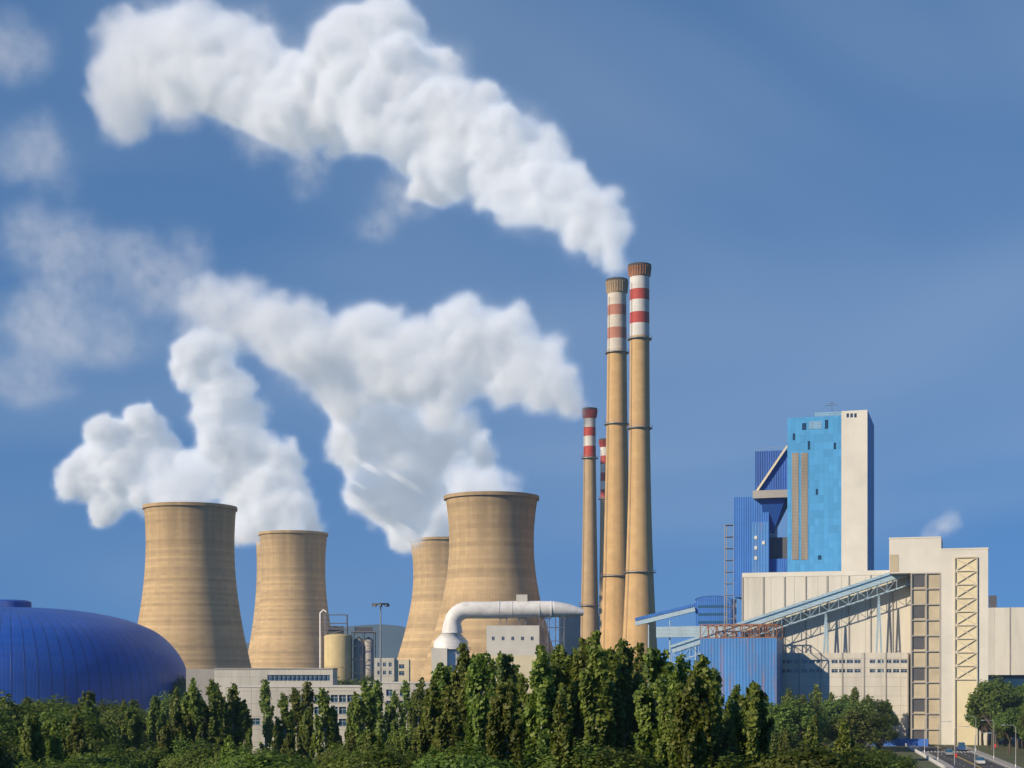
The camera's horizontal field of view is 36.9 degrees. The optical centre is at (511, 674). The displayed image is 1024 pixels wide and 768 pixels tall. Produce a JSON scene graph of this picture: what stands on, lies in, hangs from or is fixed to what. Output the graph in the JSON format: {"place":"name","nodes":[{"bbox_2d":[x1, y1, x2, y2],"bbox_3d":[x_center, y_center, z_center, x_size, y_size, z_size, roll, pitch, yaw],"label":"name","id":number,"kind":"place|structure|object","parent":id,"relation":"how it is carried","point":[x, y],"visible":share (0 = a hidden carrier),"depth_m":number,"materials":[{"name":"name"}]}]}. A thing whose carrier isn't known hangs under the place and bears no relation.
{"place":"outdoors","nodes":[
{"label":"outdoors","id":0,"kind":"place"},
{"bbox_2d":[186,669,213,718],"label":"pump house","id":1,"kind":"structure","parent":0,"point":[201,676],"depth_m":560.00,"materials":[{"name":"grey concrete"}]},
{"bbox_2d":[214,668,337,699],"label":"office building","id":2,"kind":"structure","parent":0,"point":[223,677],"depth_m":520.00,"materials":[{"name":"white concrete"}]},
{"bbox_2d":[225,685,367,755],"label":"office building","id":3,"kind":"structure","parent":0,"point":[340,696],"depth_m":360.00,"materials":[{"name":"white concrete"}]},
{"bbox_2d":[246,624,405,678],"bbox_3d":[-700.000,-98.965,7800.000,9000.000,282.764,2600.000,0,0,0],"label":"distant hill","id":4,"kind":"structure","parent":0,"point":[392,636],"depth_m":7024.18,"materials":[{"name":"blue"}]},
{"bbox_2d":[368,682,429,730],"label":"office building","id":5,"kind":"structure","parent":0,"point":[388,688],"depth_m":390.00,"materials":[{"name":"white concrete"}]},
{"bbox_2d":[0,0,1023,669],"label":"sky","id":6,"kind":"structure","parent":0,"point":[340,269],"materials":[{"name":"blue"}]},
{"bbox_2d":[144,679,1023,767],"bbox_3d":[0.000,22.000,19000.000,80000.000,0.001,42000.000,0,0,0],"label":"ground","id":7,"kind":"structure","parent":0,"point":[1000,751],"depth_m":431.21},
{"bbox_2d":[0,733,19,767],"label":"tree","id":8,"kind":"object","parent":7,"relation":"on","point":[4,754],"visible":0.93,"depth_m":196.65,"materials":[{"name":"green plant"}]},
{"bbox_2d":[0,710,30,746],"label":"tree","id":9,"kind":"object","parent":7,"relation":"on","point":[9,729],"visible":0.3,"depth_m":233.57,"materials":[{"name":"green plant"}]},
{"bbox_2d":[0,691,57,727],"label":"tree","id":10,"kind":"object","parent":7,"relation":"on","point":[21,710],"visible":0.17,"depth_m":243.38,"materials":[{"name":"green plant"}]},
{"bbox_2d":[17,712,46,763],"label":"tree","id":11,"kind":"object","parent":7,"relation":"on","point":[32,748],"visible":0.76,"depth_m":205.77,"materials":[{"name":"green plant"}]},
{"bbox_2d":[14,756,87,767],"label":"bush","id":12,"kind":"object","parent":7,"relation":"on","point":[66,765],"visible":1,"depth_m":176.17,"materials":[{"name":"green plant"}]},
{"bbox_2d":[45,717,63,763],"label":"tree","id":13,"kind":"object","parent":7,"relation":"on","point":[53,751],"visible":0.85,"depth_m":209.38,"materials":[{"name":"green plant"}]},
{"bbox_2d":[65,713,88,762],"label":"tree","id":14,"kind":"object","parent":7,"relation":"on","point":[76,736],"visible":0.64,"depth_m":221.60,"materials":[{"name":"green plant"}]},
{"bbox_2d":[38,702,123,749],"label":"tree","id":15,"kind":"object","parent":7,"relation":"on","point":[47,724],"visible":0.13,"depth_m":240.12,"materials":[{"name":"green plant"}]},
{"bbox_2d":[44,752,119,767],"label":"bush","id":16,"kind":"object","parent":7,"relation":"on","point":[85,763],"visible":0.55,"depth_m":204.51,"materials":[{"name":"green plant"}]},
{"bbox_2d":[44,720,124,760],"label":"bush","id":17,"kind":"object","parent":7,"relation":"on","point":[97,744],"visible":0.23,"depth_m":234.07,"materials":[{"name":"green plant"}]},
{"bbox_2d":[0,599,185,712],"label":"domed storage building","id":18,"kind":"structure","parent":7,"relation":"on","point":[45,653],"depth_m":554.87,"materials":[{"name":"metal"}]},
{"bbox_2d":[72,744,155,767],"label":"bush","id":19,"kind":"object","parent":7,"relation":"on","point":[104,757],"visible":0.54,"depth_m":217.00,"materials":[{"name":"green plant"}]},
{"bbox_2d":[98,703,148,753],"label":"tree","id":20,"kind":"object","parent":7,"relation":"on","point":[119,721],"visible":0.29,"depth_m":301.64,"materials":[{"name":"green plant"}]},
{"bbox_2d":[121,708,143,751],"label":"tree","id":21,"kind":"object","parent":7,"relation":"on","point":[133,728],"visible":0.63,"depth_m":276.82,"materials":[{"name":"green plant"}]},
{"bbox_2d":[118,740,170,767],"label":"bush","id":22,"kind":"object","parent":7,"relation":"on","point":[156,755],"visible":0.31,"depth_m":235.54,"materials":[{"name":"green plant"}]},
{"bbox_2d":[145,695,166,752],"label":"tree","id":23,"kind":"object","parent":7,"relation":"on","point":[155,719],"visible":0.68,"depth_m":300.62,"materials":[{"name":"green plant"}]},
{"bbox_2d":[153,724,175,767],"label":"tree","id":24,"kind":"object","parent":7,"relation":"on","point":[165,738],"visible":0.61,"depth_m":237.86,"materials":[{"name":"green plant"}]},
{"bbox_2d":[170,709,189,746],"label":"tree","id":25,"kind":"object","parent":7,"relation":"on","point":[178,723],"visible":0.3,"depth_m":243.65,"materials":[{"name":"green plant"}]},
{"bbox_2d":[151,734,210,767],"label":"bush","id":26,"kind":"object","parent":7,"relation":"on","point":[179,747],"visible":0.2,"depth_m":237.84,"materials":[{"name":"green plant"}]},
{"bbox_2d":[180,684,205,742],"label":"tree","id":27,"kind":"object","parent":7,"relation":"on","point":[191,710],"visible":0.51,"depth_m":253.59,"materials":[{"name":"green plant"}]},
{"bbox_2d":[138,502,251,668],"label":"cooling tower","id":28,"kind":"structure","parent":7,"relation":"on","point":[189,612],"depth_m":876.19,"materials":[{"name":"concrete"}]},
{"bbox_2d":[157,741,236,767],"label":"bush","id":29,"kind":"object","parent":7,"relation":"on","point":[182,759],"visible":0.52,"depth_m":213.23,"materials":[{"name":"green plant"}]},
{"bbox_2d":[201,685,223,750],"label":"tree","id":30,"kind":"object","parent":7,"relation":"on","point":[213,734],"visible":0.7,"depth_m":254.81,"materials":[{"name":"green plant"}]},
{"bbox_2d":[222,682,246,750],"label":"tree","id":31,"kind":"object","parent":7,"relation":"on","point":[237,714],"visible":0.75,"depth_m":257.72,"materials":[{"name":"green plant"}]},
{"bbox_2d":[240,702,252,753],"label":"tree","id":32,"kind":"object","parent":7,"relation":"on","point":[247,731],"visible":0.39,"depth_m":283.94,"materials":[{"name":"green plant"}]},
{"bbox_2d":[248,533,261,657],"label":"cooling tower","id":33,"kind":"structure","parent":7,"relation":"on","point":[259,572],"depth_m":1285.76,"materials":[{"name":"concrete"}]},
{"bbox_2d":[204,742,308,767],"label":"bush","id":34,"kind":"object","parent":7,"relation":"on","point":[240,751],"visible":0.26,"depth_m":180.58,"materials":[{"name":"green plant"}]},
{"bbox_2d":[259,679,274,749],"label":"tree","id":35,"kind":"object","parent":7,"relation":"on","point":[267,712],"visible":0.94,"depth_m":327.85,"materials":[{"name":"green plant"}]},
{"bbox_2d":[214,746,325,767],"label":"bush","id":36,"kind":"object","parent":7,"relation":"on","point":[252,762],"visible":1,"depth_m":169.15,"materials":[{"name":"green plant"}]},
{"bbox_2d":[274,692,295,752],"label":"tree","id":37,"kind":"object","parent":7,"relation":"on","point":[286,720],"visible":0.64,"depth_m":262.13,"materials":[{"name":"green plant"}]},
{"bbox_2d":[249,530,330,667],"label":"cooling tower","id":38,"kind":"structure","parent":7,"relation":"on","point":[293,604],"depth_m":1111.35,"materials":[{"name":"concrete"}]},
{"bbox_2d":[288,687,305,756],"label":"tree","id":39,"kind":"object","parent":7,"relation":"on","point":[294,699],"visible":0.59,"depth_m":271.94,"materials":[{"name":"green plant"}]},
{"bbox_2d":[298,709,315,763],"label":"tree","id":40,"kind":"object","parent":7,"relation":"on","point":[306,728],"visible":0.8,"depth_m":269.75,"materials":[{"name":"green plant"}]},
{"bbox_2d":[300,681,314,758],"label":"tree","id":41,"kind":"object","parent":7,"relation":"on","point":[307,696],"visible":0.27,"depth_m":281.41,"materials":[{"name":"green plant"}]},
{"bbox_2d":[311,687,336,755],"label":"tree","id":42,"kind":"object","parent":7,"relation":"on","point":[327,718],"visible":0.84,"depth_m":250.56,"materials":[{"name":"green plant"}]},
{"bbox_2d":[319,609,375,684],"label":"storage silos","id":43,"kind":"object","parent":7,"relation":"on","point":[337,647],"visible":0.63,"depth_m":637.56,"materials":[{"name":"grey metal"}]},
{"bbox_2d":[352,680,377,739],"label":"tree","id":44,"kind":"object","parent":7,"relation":"on","point":[365,724],"visible":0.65,"depth_m":252.50,"materials":[{"name":"green plant"}]},
{"bbox_2d":[318,741,428,767],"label":"bush","id":45,"kind":"object","parent":7,"relation":"on","point":[359,760],"visible":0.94,"depth_m":184.74,"materials":[{"name":"green plant"}]},
{"bbox_2d":[370,679,388,745],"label":"tree","id":46,"kind":"object","parent":7,"relation":"on","point":[378,694],"visible":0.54,"depth_m":272.07,"materials":[{"name":"green plant"}]},
{"bbox_2d":[374,658,409,681],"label":"switchgear building","id":47,"kind":"structure","parent":7,"relation":"on","point":[395,670],"depth_m":620.30,"materials":[{"name":"white concrete"}]},
{"bbox_2d":[385,690,404,730],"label":"tree","id":48,"kind":"object","parent":7,"relation":"on","point":[394,702],"visible":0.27,"depth_m":303.39,"materials":[{"name":"green plant"}]},
{"bbox_2d":[395,726,414,760],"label":"tree","id":49,"kind":"object","parent":7,"relation":"on","point":[403,744],"visible":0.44,"depth_m":219.03,"materials":[{"name":"green plant"}]},
{"bbox_2d":[399,680,413,743],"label":"tree","id":50,"kind":"object","parent":7,"relation":"on","point":[405,692],"visible":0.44,"depth_m":326.52,"materials":[{"name":"green plant"}]},
{"bbox_2d":[407,682,424,741],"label":"tree","id":51,"kind":"object","parent":7,"relation":"on","point":[416,708],"visible":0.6,"depth_m":297.21,"materials":[{"name":"green plant"}]},
{"bbox_2d":[397,536,448,681],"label":"cooling tower","id":52,"kind":"structure","parent":7,"relation":"on","point":[430,555],"depth_m":1097.20,"materials":[{"name":"concrete"}]},
{"bbox_2d":[416,678,446,762],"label":"tree","id":53,"kind":"object","parent":7,"relation":"on","point":[431,710],"visible":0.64,"depth_m":199.48,"materials":[{"name":"green plant"}]},
{"bbox_2d":[429,662,457,744],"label":"tree","id":54,"kind":"object","parent":7,"relation":"on","point":[441,674],"visible":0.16,"depth_m":214.33,"materials":[{"name":"green plant"}]},
{"bbox_2d":[435,685,463,759],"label":"tree","id":55,"kind":"object","parent":7,"relation":"on","point":[452,728],"visible":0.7,"depth_m":192.42,"materials":[{"name":"green plant"}]},
{"bbox_2d":[447,643,471,753],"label":"tree","id":56,"kind":"object","parent":7,"relation":"on","point":[458,685],"visible":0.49,"depth_m":211.92,"materials":[{"name":"green plant"}]},
{"bbox_2d":[410,739,525,767],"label":"bush","id":57,"kind":"object","parent":7,"relation":"on","point":[478,759],"visible":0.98,"depth_m":174.18,"materials":[{"name":"green plant"}]},
{"bbox_2d":[463,650,499,754],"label":"tree","id":58,"kind":"object","parent":7,"relation":"on","point":[479,689],"visible":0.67,"depth_m":207.09,"materials":[{"name":"green plant"}]},
{"bbox_2d":[419,491,552,681],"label":"cooling tower","id":59,"kind":"structure","parent":7,"relation":"on","point":[491,546],"depth_m":828.45,"materials":[{"name":"concrete"}]},
{"bbox_2d":[485,681,526,767],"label":"tree","id":60,"kind":"object","parent":7,"relation":"on","point":[502,743],"visible":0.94,"depth_m":176.63,"materials":[{"name":"green plant"}]},
{"bbox_2d":[431,595,583,676],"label":"desulphurisation plant","id":61,"kind":"object","parent":7,"relation":"on","point":[515,639],"visible":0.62,"depth_m":716.05,"materials":[{"name":"white paint"}]},
{"bbox_2d":[493,651,521,705],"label":"tree","id":62,"kind":"object","parent":7,"relation":"on","point":[507,671],"visible":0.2,"depth_m":228.80,"materials":[{"name":"green plant"}]},
{"bbox_2d":[485,655,536,706],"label":"yellow workshop","id":63,"kind":"structure","parent":7,"relation":"on","point":[524,662],"depth_m":560.00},
{"bbox_2d":[483,745,546,767],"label":"bush","id":64,"kind":"object","parent":7,"relation":"on","point":[528,764],"visible":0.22,"depth_m":179.80,"materials":[{"name":"green plant"}]},
{"bbox_2d":[509,673,532,750],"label":"tree","id":65,"kind":"object","parent":7,"relation":"on","point":[521,687],"visible":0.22,"depth_m":202.86,"materials":[{"name":"green plant"}]},
{"bbox_2d":[521,645,566,764],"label":"tree","id":66,"kind":"object","parent":7,"relation":"on","point":[541,700],"visible":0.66,"depth_m":190.28,"materials":[{"name":"green plant"}]},
{"bbox_2d":[549,691,573,767],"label":"tree","id":67,"kind":"object","parent":7,"relation":"on","point":[561,741],"visible":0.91,"depth_m":174.73,"materials":[{"name":"green plant"}]},
{"bbox_2d":[548,644,579,756],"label":"tree","id":68,"kind":"object","parent":7,"relation":"on","point":[560,663],"visible":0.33,"depth_m":205.26,"materials":[{"name":"green plant"}]},
{"bbox_2d":[526,741,620,767],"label":"bush","id":69,"kind":"object","parent":7,"relation":"on","point":[549,761],"visible":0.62,"depth_m":173.39,"materials":[{"name":"green plant"}]},
{"bbox_2d":[559,616,599,686],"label":"absorber tank","id":70,"kind":"object","parent":7,"relation":"on","point":[572,626],"visible":0.18,"depth_m":869.65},
{"bbox_2d":[569,637,601,750],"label":"tree","id":71,"kind":"object","parent":7,"relation":"on","point":[580,659],"visible":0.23,"depth_m":203.94,"materials":[{"name":"green plant"}]},
{"bbox_2d":[579,407,600,664],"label":"chimney","id":72,"kind":"object","parent":7,"relation":"on","point":[589,605],"visible":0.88,"depth_m":846.62,"materials":[{"name":"grey concrete"}]},
{"bbox_2d":[535,737,656,767],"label":"bush","id":73,"kind":"object","parent":7,"relation":"on","point":[613,753],"visible":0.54,"depth_m":173.79,"materials":[{"name":"green plant"}]},
{"bbox_2d":[578,630,616,754],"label":"tree","id":74,"kind":"object","parent":7,"relation":"on","point":[597,688],"visible":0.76,"depth_m":200.19,"materials":[{"name":"green plant"}]},
{"bbox_2d":[598,438,605,642],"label":"chimney","id":75,"kind":"object","parent":7,"relation":"on","point":[602,443],"visible":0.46,"depth_m":997.36,"materials":[{"name":"grey concrete"}]},
{"bbox_2d":[599,646,628,754],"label":"tree","id":76,"kind":"object","parent":7,"relation":"on","point":[615,676],"visible":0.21,"depth_m":204.69,"materials":[{"name":"green plant"}]},
{"bbox_2d":[601,277,628,650],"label":"tall chimney","id":77,"kind":"object","parent":7,"relation":"on","point":[616,517],"visible":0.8,"depth_m":824.77,"materials":[{"name":"concrete"}]},
{"bbox_2d":[614,638,647,759],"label":"tree","id":78,"kind":"object","parent":7,"relation":"on","point":[627,658],"visible":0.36,"depth_m":208.54,"materials":[{"name":"green plant"}]},
{"bbox_2d":[622,262,656,681],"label":"tall chimney","id":79,"kind":"object","parent":7,"relation":"on","point":[639,600],"visible":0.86,"depth_m":794.97,"materials":[{"name":"concrete"}]},
{"bbox_2d":[631,642,652,702],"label":"tree","id":80,"kind":"object","parent":7,"relation":"on","point":[639,663],"visible":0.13,"depth_m":223.38,"materials":[{"name":"green plant"}]},
{"bbox_2d":[632,646,676,762],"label":"tree","id":81,"kind":"object","parent":7,"relation":"on","point":[657,669],"visible":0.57,"depth_m":193.04,"materials":[{"name":"green plant"}]},
{"bbox_2d":[651,689,675,767],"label":"tree","id":82,"kind":"object","parent":7,"relation":"on","point":[659,751],"visible":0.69,"depth_m":180.45,"materials":[{"name":"green plant"}]},
{"bbox_2d":[660,683,686,767],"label":"tree","id":83,"kind":"object","parent":7,"relation":"on","point":[670,754],"visible":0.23,"depth_m":179.68,"materials":[{"name":"green plant"}]},
{"bbox_2d":[675,653,691,688],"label":"tree","id":84,"kind":"object","parent":7,"relation":"on","point":[683,669],"visible":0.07,"depth_m":196.53,"materials":[{"name":"green plant"}]},
{"bbox_2d":[669,683,707,767],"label":"tree","id":85,"kind":"object","parent":7,"relation":"on","point":[690,749],"visible":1,"depth_m":169.41,"materials":[{"name":"green plant"}]},
{"bbox_2d":[682,671,714,767],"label":"tree","id":86,"kind":"object","parent":7,"relation":"on","point":[695,681],"visible":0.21,"depth_m":178.91,"materials":[{"name":"green plant"}]},
{"bbox_2d":[685,653,722,765],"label":"tree","id":87,"kind":"object","parent":7,"relation":"on","point":[701,667],"visible":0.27,"depth_m":185.47,"materials":[{"name":"green plant"}]},
{"bbox_2d":[710,667,733,761],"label":"tree","id":88,"kind":"object","parent":7,"relation":"on","point":[726,733],"visible":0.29,"depth_m":215.17,"materials":[{"name":"green plant"}]},
{"bbox_2d":[702,752,761,767],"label":"bush","id":89,"kind":"object","parent":7,"relation":"on","point":[734,764],"visible":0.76,"depth_m":178.15,"materials":[{"name":"green plant"}]},
{"bbox_2d":[730,684,741,757],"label":"tree","id":90,"kind":"object","parent":7,"relation":"on","point":[735,694],"visible":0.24,"depth_m":219.72,"materials":[{"name":"green plant"}]},
{"bbox_2d":[732,680,774,765],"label":"tree","id":91,"kind":"object","parent":7,"relation":"on","point":[752,710],"visible":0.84,"depth_m":181.69,"materials":[{"name":"green plant"}]},
{"bbox_2d":[768,728,802,757],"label":"tree","id":92,"kind":"object","parent":7,"relation":"on","point":[773,744],"visible":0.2,"depth_m":277.99,"materials":[{"name":"green plant"}]},
{"bbox_2d":[766,697,831,741],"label":"tree","id":93,"kind":"object","parent":7,"relation":"on","point":[785,715],"visible":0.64,"depth_m":333.24,"materials":[{"name":"green plant"}]},
{"bbox_2d":[738,736,871,767],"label":"bush","id":94,"kind":"object","parent":7,"relation":"on","point":[808,758],"visible":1,"depth_m":170.27,"materials":[{"name":"green plant"}]},
{"bbox_2d":[781,695,830,748],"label":"tree","id":95,"kind":"object","parent":7,"relation":"on","point":[812,705],"visible":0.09,"depth_m":379.25,"materials":[{"name":"green plant"}]},
{"bbox_2d":[802,723,822,749],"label":"tree","id":96,"kind":"object","parent":7,"relation":"on","point":[813,731],"visible":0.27,"depth_m":222.28,"materials":[{"name":"green plant"}]},
{"bbox_2d":[635,403,1023,744],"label":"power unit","id":97,"kind":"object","parent":7,"relation":"on","point":[918,632],"visible":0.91,"depth_m":499.52,"materials":[{"name":"white paint"}]},
{"bbox_2d":[818,696,855,720],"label":"tree","id":98,"kind":"object","parent":7,"relation":"on","point":[836,707],"visible":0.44,"depth_m":444.20,"materials":[{"name":"green plant"}]},
{"bbox_2d":[832,719,855,764],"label":"tree","id":99,"kind":"object","parent":7,"relation":"on","point":[842,741],"visible":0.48,"depth_m":194.12,"materials":[{"name":"green plant"}]},
{"bbox_2d":[824,709,891,747],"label":"tree","id":100,"kind":"object","parent":7,"relation":"on","point":[863,726],"visible":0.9,"depth_m":332.61,"materials":[{"name":"green plant"}]},
{"bbox_2d":[831,743,895,767],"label":"bush","id":101,"kind":"object","parent":7,"relation":"on","point":[874,762],"visible":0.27,"depth_m":202.57,"materials":[{"name":"green plant"}]},
{"bbox_2d":[841,696,895,749],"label":"tree","id":102,"kind":"object","parent":7,"relation":"on","point":[869,706],"visible":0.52,"depth_m":436.93,"materials":[{"name":"green plant"}]},
{"bbox_2d":[867,724,899,751],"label":"tree","id":103,"kind":"object","parent":7,"relation":"on","point":[889,734],"visible":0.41,"depth_m":386.11,"materials":[{"name":"green plant"}]},
{"bbox_2d":[862,746,918,767],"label":"bush","id":104,"kind":"object","parent":7,"relation":"on","point":[902,762],"visible":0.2,"depth_m":223.46,"materials":[{"name":"green plant"}]},
{"bbox_2d":[867,739,927,745],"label":"site hoarding","id":105,"kind":"object","parent":7,"relation":"on","point":[910,742],"visible":0.66,"depth_m":469.16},
{"bbox_2d":[965,683,1019,749],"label":"tree","id":106,"kind":"object","parent":7,"relation":"on","point":[991,699],"visible":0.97,"depth_m":442.90,"materials":[{"name":"green plant"}]},
{"bbox_2d":[991,707,1022,754],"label":"tree","id":107,"kind":"object","parent":7,"relation":"on","point":[1011,716],"visible":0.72,"depth_m":417.49,"materials":[{"name":"green plant"}]},
{"bbox_2d":[905,743,1021,767],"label":"road","id":108,"kind":"structure","parent":0,"point":[966,758],"depth_m":400.47,"materials":[{"name":"asphalt"}]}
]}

